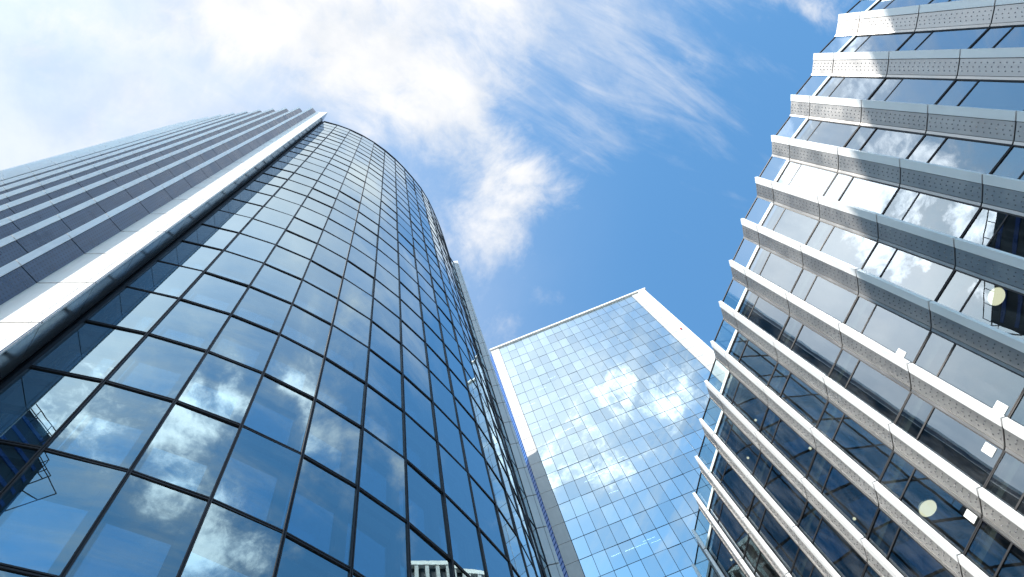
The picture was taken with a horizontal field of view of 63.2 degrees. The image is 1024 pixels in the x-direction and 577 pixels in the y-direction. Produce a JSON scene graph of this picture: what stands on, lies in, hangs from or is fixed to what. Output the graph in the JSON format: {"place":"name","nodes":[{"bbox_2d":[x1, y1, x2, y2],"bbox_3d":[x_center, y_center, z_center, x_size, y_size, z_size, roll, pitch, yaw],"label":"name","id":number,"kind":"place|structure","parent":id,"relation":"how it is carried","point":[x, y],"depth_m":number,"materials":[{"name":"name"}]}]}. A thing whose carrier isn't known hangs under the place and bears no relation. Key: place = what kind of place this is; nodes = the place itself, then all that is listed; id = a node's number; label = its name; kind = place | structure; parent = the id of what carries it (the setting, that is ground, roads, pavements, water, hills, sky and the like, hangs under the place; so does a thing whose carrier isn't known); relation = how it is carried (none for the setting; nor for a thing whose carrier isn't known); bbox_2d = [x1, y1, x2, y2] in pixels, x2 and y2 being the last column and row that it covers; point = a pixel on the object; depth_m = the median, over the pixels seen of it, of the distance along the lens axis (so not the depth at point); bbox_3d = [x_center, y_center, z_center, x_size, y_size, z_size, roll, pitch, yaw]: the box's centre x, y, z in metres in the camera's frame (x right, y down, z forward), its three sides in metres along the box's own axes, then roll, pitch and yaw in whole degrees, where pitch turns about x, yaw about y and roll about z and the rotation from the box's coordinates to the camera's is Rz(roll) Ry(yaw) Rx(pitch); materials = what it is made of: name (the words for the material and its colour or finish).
{"place":"outdoors","nodes":[
{"label":"outdoors","id":0,"kind":"place"},
{"bbox_2d":[0,107,563,576],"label":"glass tower","id":1,"kind":"structure","parent":0,"point":[246,343],"depth_m":27.47,"materials":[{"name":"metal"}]},
{"bbox_2d":[0,463,33,511],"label":"window","id":2,"kind":"structure","parent":1,"relation":"in","point":[7,471],"depth_m":16.61,"materials":[{"name":"blue glass"}]},
{"bbox_2d":[0,382,97,448],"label":"window","id":3,"kind":"structure","parent":1,"relation":"in","point":[32,413],"depth_m":19.43,"materials":[{"name":"blue glass"}]},
{"bbox_2d":[0,469,119,576],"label":"window","id":4,"kind":"structure","parent":1,"relation":"in","point":[43,525],"depth_m":15.95,"materials":[{"name":"blue glass"}]},
{"bbox_2d":[46,322,144,381],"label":"window","id":5,"kind":"structure","parent":1,"relation":"in","point":[96,349],"depth_m":23.49,"materials":[{"name":"blue glass"}]},
{"bbox_2d":[55,397,167,470],"bbox_3d":[-9.391,3.547,19.509,1.722,3.840,0.300,19,-79,-13],"label":"window","id":6,"kind":"structure","parent":1,"relation":"in","point":[111,432],"depth_m":19.69,"materials":[{"name":"blue glass"}]},
{"bbox_2d":[69,491,199,576],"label":"window","id":7,"kind":"structure","parent":1,"relation":"in","point":[135,538],"depth_m":16.48,"materials":[{"name":"blue glass"}]},
{"bbox_2d":[98,287,176,333],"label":"window","id":8,"kind":"structure","parent":1,"relation":"in","point":[135,309],"depth_m":26.98,"materials":[{"name":"blue glass"}]},
{"bbox_2d":[115,347,200,399],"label":"window","id":9,"kind":"structure","parent":1,"relation":"in","point":[154,371],"depth_m":23.56,"materials":[{"name":"blue glass"}]},
{"bbox_2d":[128,261,201,296],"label":"window","id":10,"kind":"structure","parent":1,"relation":"in","point":[164,278],"depth_m":30.11,"materials":[{"name":"blue glass"}]},
{"bbox_2d":[136,416,232,495],"bbox_3d":[-7.828,4.162,19.900,1.722,3.840,0.300,24,-80,-14],"label":"window","id":11,"kind":"structure","parent":1,"relation":"in","point":[181,452],"depth_m":20.07,"materials":[{"name":"blue glass"}]},
{"bbox_2d":[152,300,228,350],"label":"window","id":12,"kind":"structure","parent":1,"relation":"in","point":[188,323],"depth_m":26.76,"materials":[{"name":"blue glass"}]},
{"bbox_2d":[160,241,221,269],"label":"window","id":13,"kind":"structure","parent":1,"relation":"in","point":[186,254],"depth_m":33.90,"materials":[{"name":"blue glass"}]},
{"bbox_2d":[184,225,236,248],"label":"window","id":14,"kind":"structure","parent":1,"relation":"in","point":[205,235],"depth_m":37.65,"materials":[{"name":"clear glass"}]},
{"bbox_2d":[183,273,246,312],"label":"window","id":15,"kind":"structure","parent":1,"relation":"in","point":[210,290],"depth_m":30.53,"materials":[{"name":"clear glass"}]},
{"bbox_2d":[180,364,255,422],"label":"window","id":16,"kind":"structure","parent":1,"relation":"in","point":[215,391],"depth_m":23.93,"materials":[{"name":"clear glass"}]},
{"bbox_2d":[204,210,250,231],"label":"window","id":17,"kind":"structure","parent":1,"relation":"in","point":[221,219],"depth_m":41.35,"materials":[{"name":"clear glass"}]},
{"bbox_2d":[181,520,274,576],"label":"window","id":18,"kind":"structure","parent":1,"relation":"in","point":[217,551],"depth_m":17.39,"materials":[{"name":"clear glass"}]},
{"bbox_2d":[207,251,262,284],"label":"window","id":19,"kind":"structure","parent":1,"relation":"in","point":[228,265],"depth_m":34.25,"materials":[{"name":"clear glass"}]},
{"bbox_2d":[212,316,277,370],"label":"window","id":20,"kind":"structure","parent":1,"relation":"in","point":[241,341],"depth_m":27.54,"materials":[{"name":"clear glass"}]},
{"bbox_2d":[226,234,273,261],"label":"window","id":21,"kind":"structure","parent":1,"relation":"in","point":[244,245],"depth_m":38.00,"materials":[{"name":"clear glass"}]},
{"bbox_2d":[214,442,294,527],"bbox_3d":[-6.338,4.923,20.319,1.722,3.840,0.300,30,-81,-14],"label":"window","id":22,"kind":"structure","parent":1,"relation":"in","point":[254,483],"depth_m":20.51,"materials":[{"name":"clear glass"}]},
{"bbox_2d":[233,287,290,331],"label":"window","id":23,"kind":"structure","parent":1,"relation":"in","point":[258,307],"depth_m":30.93,"materials":[{"name":"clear glass"}]},
{"bbox_2d":[241,219,284,243],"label":"window","id":24,"kind":"structure","parent":1,"relation":"in","point":[258,229],"depth_m":41.75,"materials":[{"name":"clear glass"}]},
{"bbox_2d":[251,265,300,301],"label":"window","id":25,"kind":"structure","parent":1,"relation":"in","point":[273,281],"depth_m":34.69,"materials":[{"name":"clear glass"}]},
{"bbox_2d":[244,387,308,450],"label":"window","id":26,"kind":"structure","parent":1,"relation":"in","point":[270,414],"depth_m":24.37,"materials":[{"name":"blue glass"}]},
{"bbox_2d":[266,246,308,277],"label":"window","id":27,"kind":"structure","parent":1,"relation":"in","point":[285,260],"depth_m":38.39,"materials":[{"name":"blue glass"}]},
{"bbox_2d":[265,336,322,395],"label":"window","id":28,"kind":"structure","parent":1,"relation":"in","point":[284,365],"depth_m":28.34,"materials":[{"name":"blue glass"}]},
{"bbox_2d":[269,552,321,576],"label":"window","id":29,"kind":"structure","parent":1,"relation":"in","point":[287,567],"depth_m":18.23,"materials":[{"name":"blue glass"}]},
{"bbox_2d":[277,231,315,258],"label":"window","id":30,"kind":"structure","parent":1,"relation":"in","point":[295,243],"depth_m":42.18,"materials":[{"name":"blue glass"}]},
{"bbox_2d":[281,305,330,354],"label":"window","id":31,"kind":"structure","parent":1,"relation":"in","point":[300,326],"depth_m":31.33,"materials":[{"name":"blue glass"}]},
{"bbox_2d":[281,469,349,562],"bbox_3d":[-4.926,5.818,20.762,1.722,3.840,0.300,35,-82,-15],"label":"window","id":32,"kind":"structure","parent":1,"relation":"in","point":[319,516],"depth_m":20.98,"materials":[{"name":"blue glass"}]},
{"bbox_2d":[294,281,336,322],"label":"window","id":33,"kind":"structure","parent":1,"relation":"in","point":[309,297],"depth_m":35.09,"materials":[{"name":"blue glass"}]},
{"bbox_2d":[304,261,341,296],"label":"window","id":34,"kind":"structure","parent":1,"relation":"in","point":[317,275],"depth_m":38.85,"materials":[{"name":"blue glass"}]},
{"bbox_2d":[299,411,355,480],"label":"window","id":35,"kind":"structure","parent":1,"relation":"in","point":[330,446],"depth_m":24.84,"materials":[{"name":"blue glass"}]},
{"bbox_2d":[312,244,345,275],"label":"window","id":36,"kind":"structure","parent":1,"relation":"in","point":[323,256],"depth_m":42.58,"materials":[{"name":"blue glass"}]},
{"bbox_2d":[312,360,364,422],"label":"window","id":37,"kind":"structure","parent":1,"relation":"in","point":[338,389],"depth_m":28.14,"materials":[{"name":"blue glass"}]},
{"bbox_2d":[326,326,367,380],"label":"window","id":38,"kind":"structure","parent":1,"relation":"in","point":[344,350],"depth_m":31.78,"materials":[{"name":"blue glass"}]},
{"bbox_2d":[334,300,369,345],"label":"window","id":39,"kind":"structure","parent":1,"relation":"in","point":[347,319],"depth_m":35.52,"materials":[{"name":"blue glass"}]},
{"bbox_2d":[339,279,371,318],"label":"window","id":40,"kind":"structure","parent":1,"relation":"in","point":[350,294],"depth_m":39.28,"materials":[{"name":"blue glass"}]},
{"bbox_2d":[344,502,400,576],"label":"window","id":41,"kind":"structure","parent":1,"relation":"in","point":[377,547],"depth_m":21.66,"materials":[{"name":"blue glass"}]},
{"bbox_2d":[352,430,404,513],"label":"window","id":42,"kind":"structure","parent":1,"relation":"in","point":[379,478],"depth_m":25.71,"materials":[{"name":"blue glass"}]},
{"bbox_2d":[358,385,403,455],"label":"window","id":43,"kind":"structure","parent":1,"relation":"in","point":[383,419],"depth_m":28.51,"materials":[{"name":"blue glass"}]},
{"bbox_2d":[368,350,401,407],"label":"window","id":44,"kind":"structure","parent":1,"relation":"in","point":[383,377],"depth_m":32.31,"materials":[{"name":"blue glass"}]},
{"bbox_2d":[370,322,400,370],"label":"window","id":45,"kind":"structure","parent":1,"relation":"in","point":[382,343],"depth_m":36.05,"materials":[{"name":"blue glass"}]},
{"bbox_2d":[373,299,399,340],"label":"window","id":46,"kind":"structure","parent":1,"relation":"in","point":[382,316],"depth_m":39.80,"materials":[{"name":"blue glass"}]},
{"bbox_2d":[255,122,550,576],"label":"window","id":47,"kind":"structure","parent":1,"relation":"in","point":[408,264],"depth_m":66.05,"materials":[{"name":"blue glass"}]},
{"bbox_2d":[403,346,430,397],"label":"window","id":48,"kind":"structure","parent":1,"relation":"in","point":[414,369],"depth_m":36.54,"materials":[{"name":"blue glass"}]},
{"bbox_2d":[404,377,435,438],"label":"window","id":49,"kind":"structure","parent":1,"relation":"in","point":[417,405],"depth_m":32.79,"materials":[{"name":"blue glass"}]},
{"bbox_2d":[405,414,441,488],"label":"window","id":50,"kind":"structure","parent":1,"relation":"in","point":[422,452],"depth_m":29.02,"materials":[{"name":"blue glass"}]},
{"bbox_2d":[399,463,448,551],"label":"window","id":51,"kind":"structure","parent":1,"relation":"in","point":[426,508],"depth_m":25.38,"materials":[{"name":"blue glass"}]},
{"bbox_2d":[400,536,450,576],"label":"window","id":52,"kind":"structure","parent":1,"relation":"in","point":[421,566],"depth_m":22.75,"materials":[{"name":"blue glass"}]},
{"bbox_2d":[430,372,458,426],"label":"window","id":53,"kind":"structure","parent":1,"relation":"in","point":[442,397],"depth_m":37.04,"materials":[{"name":"blue glass"}]},
{"bbox_2d":[434,404,465,468],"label":"window","id":54,"kind":"structure","parent":1,"relation":"in","point":[449,437],"depth_m":33.28,"materials":[{"name":"blue glass"}]},
{"bbox_2d":[439,445,476,523],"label":"window","id":55,"kind":"structure","parent":1,"relation":"in","point":[456,481],"depth_m":29.48,"materials":[{"name":"blue glass"}]},
{"bbox_2d":[441,497,485,576],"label":"window","id":56,"kind":"structure","parent":1,"relation":"in","point":[466,548],"depth_m":25.85,"materials":[{"name":"blue glass"}]},
{"bbox_2d":[462,434,494,501],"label":"window","id":57,"kind":"structure","parent":1,"relation":"in","point":[476,463],"depth_m":33.76,"materials":[{"name":"blue glass"}]},
{"bbox_2d":[470,477,506,556],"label":"window","id":58,"kind":"structure","parent":1,"relation":"in","point":[487,516],"depth_m":30.08,"materials":[{"name":"blue glass"}]},
{"bbox_2d":[480,531,511,576],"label":"window","id":59,"kind":"structure","parent":1,"relation":"in","point":[497,565],"depth_m":27.31,"materials":[{"name":"blue glass"}]},
{"bbox_2d":[498,510,527,576],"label":"window","id":60,"kind":"structure","parent":1,"relation":"in","point":[514,550],"depth_m":30.71,"materials":[{"name":"blue glass"}]},
{"bbox_2d":[0,0,876,354],"label":"sky","id":61,"kind":"structure","parent":0,"point":[571,158],"materials":[{"name":"blue"}]},
{"bbox_2d":[490,288,726,576],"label":"glass tower","id":62,"kind":"structure","parent":0,"point":[606,403],"depth_m":112.34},
{"bbox_2d":[499,296,721,520],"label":"window","id":63,"kind":"structure","parent":62,"relation":"in","point":[589,449],"depth_m":118.23,"materials":[{"name":"blue glass"}]},
{"bbox_2d":[691,0,1023,576],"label":"fin building","id":64,"kind":"structure","parent":0,"point":[844,439],"depth_m":26.77,"materials":[{"name":"metal"}]},
{"bbox_2d":[707,526,745,576],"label":"window","id":65,"kind":"structure","parent":64,"relation":"in","point":[729,567],"depth_m":37.10,"materials":[{"name":"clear glass"}]},
{"bbox_2d":[708,489,747,558],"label":"window","id":66,"kind":"structure","parent":64,"relation":"in","point":[736,534],"depth_m":36.15,"materials":[{"name":"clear glass"}]},
{"bbox_2d":[711,452,753,516],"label":"window","id":67,"kind":"structure","parent":64,"relation":"in","point":[730,481],"depth_m":35.65,"materials":[{"name":"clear glass"}]},
{"bbox_2d":[716,412,760,474],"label":"window","id":68,"kind":"structure","parent":64,"relation":"in","point":[734,439],"depth_m":35.16,"materials":[{"name":"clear glass"}]},
{"bbox_2d":[721,371,767,430],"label":"window","id":69,"kind":"structure","parent":64,"relation":"in","point":[736,393],"depth_m":34.70,"materials":[{"name":"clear glass"}]},
{"bbox_2d":[728,331,777,385],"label":"window","id":70,"kind":"structure","parent":64,"relation":"in","point":[743,350],"depth_m":34.26,"materials":[{"name":"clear glass"}]},
{"bbox_2d":[743,535,779,576],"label":"window","id":71,"kind":"structure","parent":64,"relation":"in","point":[758,564],"depth_m":33.37,"materials":[{"name":"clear glass"}]},
{"bbox_2d":[737,289,788,339],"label":"window","id":72,"kind":"structure","parent":64,"relation":"in","point":[766,316],"depth_m":33.79,"materials":[{"name":"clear glass"}]},
{"bbox_2d":[746,494,798,572],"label":"window","id":73,"kind":"structure","parent":64,"relation":"in","point":[774,535],"depth_m":31.92,"materials":[{"name":"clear glass"}]},
{"bbox_2d":[748,246,802,292],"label":"window","id":74,"kind":"structure","parent":64,"relation":"in","point":[783,273],"depth_m":33.36,"materials":[{"name":"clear glass"}]},
{"bbox_2d":[752,451,806,525],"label":"window","id":75,"kind":"structure","parent":64,"relation":"in","point":[778,487],"depth_m":31.44,"materials":[{"name":"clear glass"}]},
{"bbox_2d":[758,407,815,477],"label":"window","id":76,"kind":"structure","parent":64,"relation":"in","point":[799,453],"depth_m":30.96,"materials":[{"name":"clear glass"}]},
{"bbox_2d":[761,203,818,244],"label":"window","id":77,"kind":"structure","parent":64,"relation":"in","point":[794,225],"depth_m":32.93,"materials":[{"name":"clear glass"}]},
{"bbox_2d":[767,362,826,426],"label":"window","id":78,"kind":"structure","parent":64,"relation":"in","point":[807,402],"depth_m":30.51,"materials":[{"name":"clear glass"}]},
{"bbox_2d":[776,161,836,195],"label":"window","id":79,"kind":"structure","parent":64,"relation":"in","point":[812,179],"depth_m":32.52,"materials":[{"name":"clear glass"}]},
{"bbox_2d":[790,547,823,576],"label":"window","id":80,"kind":"structure","parent":64,"relation":"in","point":[802,566],"depth_m":29.61,"materials":[{"name":"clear glass"}]},
{"bbox_2d":[777,315,840,375],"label":"window","id":81,"kind":"structure","parent":64,"relation":"in","point":[820,352],"depth_m":30.06,"materials":[{"name":"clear glass"}]},
{"bbox_2d":[790,268,857,322],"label":"window","id":82,"kind":"structure","parent":64,"relation":"in","point":[832,299],"depth_m":29.61,"materials":[{"name":"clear glass"}]},
{"bbox_2d":[794,119,858,146],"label":"window","id":83,"kind":"structure","parent":64,"relation":"in","point":[813,130],"depth_m":32.17,"materials":[{"name":"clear glass"}]},
{"bbox_2d":[797,500,867,576],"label":"window","id":84,"kind":"structure","parent":64,"relation":"in","point":[845,560],"depth_m":27.79,"materials":[{"name":"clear glass"}]},
{"bbox_2d":[805,220,876,268],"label":"window","id":85,"kind":"structure","parent":64,"relation":"in","point":[852,248],"depth_m":29.19,"materials":[{"name":"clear glass"}]},
{"bbox_2d":[805,451,877,537],"bbox_3d":[10.773,6.697,27.346,0.090,3.936,1.161,13,-77,-11],"label":"window","id":86,"kind":"structure","parent":64,"relation":"in","point":[841,493],"depth_m":27.20,"materials":[{"name":"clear glass"}]},
{"bbox_2d":[815,76,884,99],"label":"window","id":87,"kind":"structure","parent":64,"relation":"in","point":[852,87],"depth_m":31.85,"materials":[{"name":"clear glass"}]},
{"bbox_2d":[815,400,891,480],"bbox_3d":[10.975,4.870,26.886,0.090,3.936,1.148,17,-78,-12],"label":"window","id":88,"kind":"structure","parent":64,"relation":"in","point":[865,449],"depth_m":26.74,"materials":[{"name":"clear glass"}]},
{"bbox_2d":[822,172,898,213],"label":"window","id":89,"kind":"structure","parent":64,"relation":"in","point":[867,194],"depth_m":28.79,"materials":[{"name":"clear glass"}]},
{"bbox_2d":[827,348,909,422],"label":"window","id":90,"kind":"structure","parent":64,"relation":"in","point":[881,393],"depth_m":26.28,"materials":[{"name":"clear glass"}]},
{"bbox_2d":[840,32,912,51],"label":"window","id":91,"kind":"structure","parent":64,"relation":"in","point":[886,41],"depth_m":31.54,"materials":[{"name":"blue glass"}]},
{"bbox_2d":[843,125,924,158],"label":"window","id":92,"kind":"structure","parent":64,"relation":"in","point":[884,141],"depth_m":28.44,"materials":[{"name":"blue glass"}]},
{"bbox_2d":[843,295,930,362],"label":"window","id":93,"kind":"structure","parent":64,"relation":"in","point":[881,325],"depth_m":25.87,"materials":[{"name":"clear glass"}]},
{"bbox_2d":[861,241,953,300],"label":"window","id":94,"kind":"structure","parent":64,"relation":"in","point":[922,276],"depth_m":25.42,"materials":[{"name":"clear glass"}]},
{"bbox_2d":[865,506,954,576],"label":"window","id":95,"kind":"structure","parent":64,"relation":"in","point":[905,554],"depth_m":24.05,"materials":[{"name":"blue glass"}]},
{"bbox_2d":[867,77,954,104],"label":"window","id":96,"kind":"structure","parent":64,"relation":"in","point":[894,89],"depth_m":28.07,"materials":[{"name":"blue glass"}]},
{"bbox_2d":[878,450,981,553],"bbox_3d":[11.513,5.870,23.155,0.090,3.936,1.148,17,-78,-12],"label":"window","id":97,"kind":"structure","parent":64,"relation":"in","point":[929,501],"depth_m":23.01,"materials":[{"name":"blue glass"}]},
{"bbox_2d":[882,187,979,237],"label":"window","id":98,"kind":"structure","parent":64,"relation":"in","point":[937,213],"depth_m":25.01,"materials":[{"name":"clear glass"}]},
{"bbox_2d":[895,27,988,50],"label":"window","id":99,"kind":"structure","parent":64,"relation":"in","point":[962,38],"depth_m":27.79,"materials":[{"name":"blue glass"}]},
{"bbox_2d":[893,391,1003,486],"bbox_3d":[11.797,4.055,22.709,0.090,3.936,1.172,20,-79,-13],"label":"window","id":100,"kind":"structure","parent":64,"relation":"in","point":[960,446],"depth_m":22.57,"materials":[{"name":"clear glass"}]},
{"bbox_2d":[905,133,1011,173],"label":"window","id":101,"kind":"structure","parent":64,"relation":"in","point":[961,153],"depth_m":24.66,"materials":[{"name":"blue glass"}]},
{"bbox_2d":[912,331,1023,416],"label":"window","id":102,"kind":"structure","parent":64,"relation":"in","point":[981,378],"depth_m":22.13,"materials":[{"name":"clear glass"}]},
{"bbox_2d":[934,269,1023,339],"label":"window","id":103,"kind":"structure","parent":64,"relation":"in","point":[1000,307],"depth_m":22.10,"materials":[{"name":"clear glass"}]},
{"bbox_2d":[934,79,1023,110],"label":"window","id":104,"kind":"structure","parent":64,"relation":"in","point":[977,93],"depth_m":24.57,"materials":[{"name":"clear glass"}]},
{"bbox_2d":[959,206,1023,256],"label":"window","id":105,"kind":"structure","parent":64,"relation":"in","point":[1003,231],"depth_m":22.28,"materials":[{"name":"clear glass"}]},
{"bbox_2d":[962,518,1023,576],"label":"window","id":106,"kind":"structure","parent":64,"relation":"in","point":[987,548],"depth_m":20.54,"materials":[{"name":"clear glass"}]},
{"bbox_2d":[967,24,1023,48],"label":"window","id":107,"kind":"structure","parent":64,"relation":"in","point":[1010,36],"depth_m":25.09,"materials":[{"name":"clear glass"}]},
{"bbox_2d":[983,450,1023,516],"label":"window","id":108,"kind":"structure","parent":64,"relation":"in","point":[1005,481],"depth_m":20.33,"materials":[{"name":"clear glass"}]},
{"bbox_2d":[989,145,1023,179],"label":"window","id":109,"kind":"structure","parent":64,"relation":"in","point":[1011,165],"depth_m":22.55,"materials":[{"name":"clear glass"}]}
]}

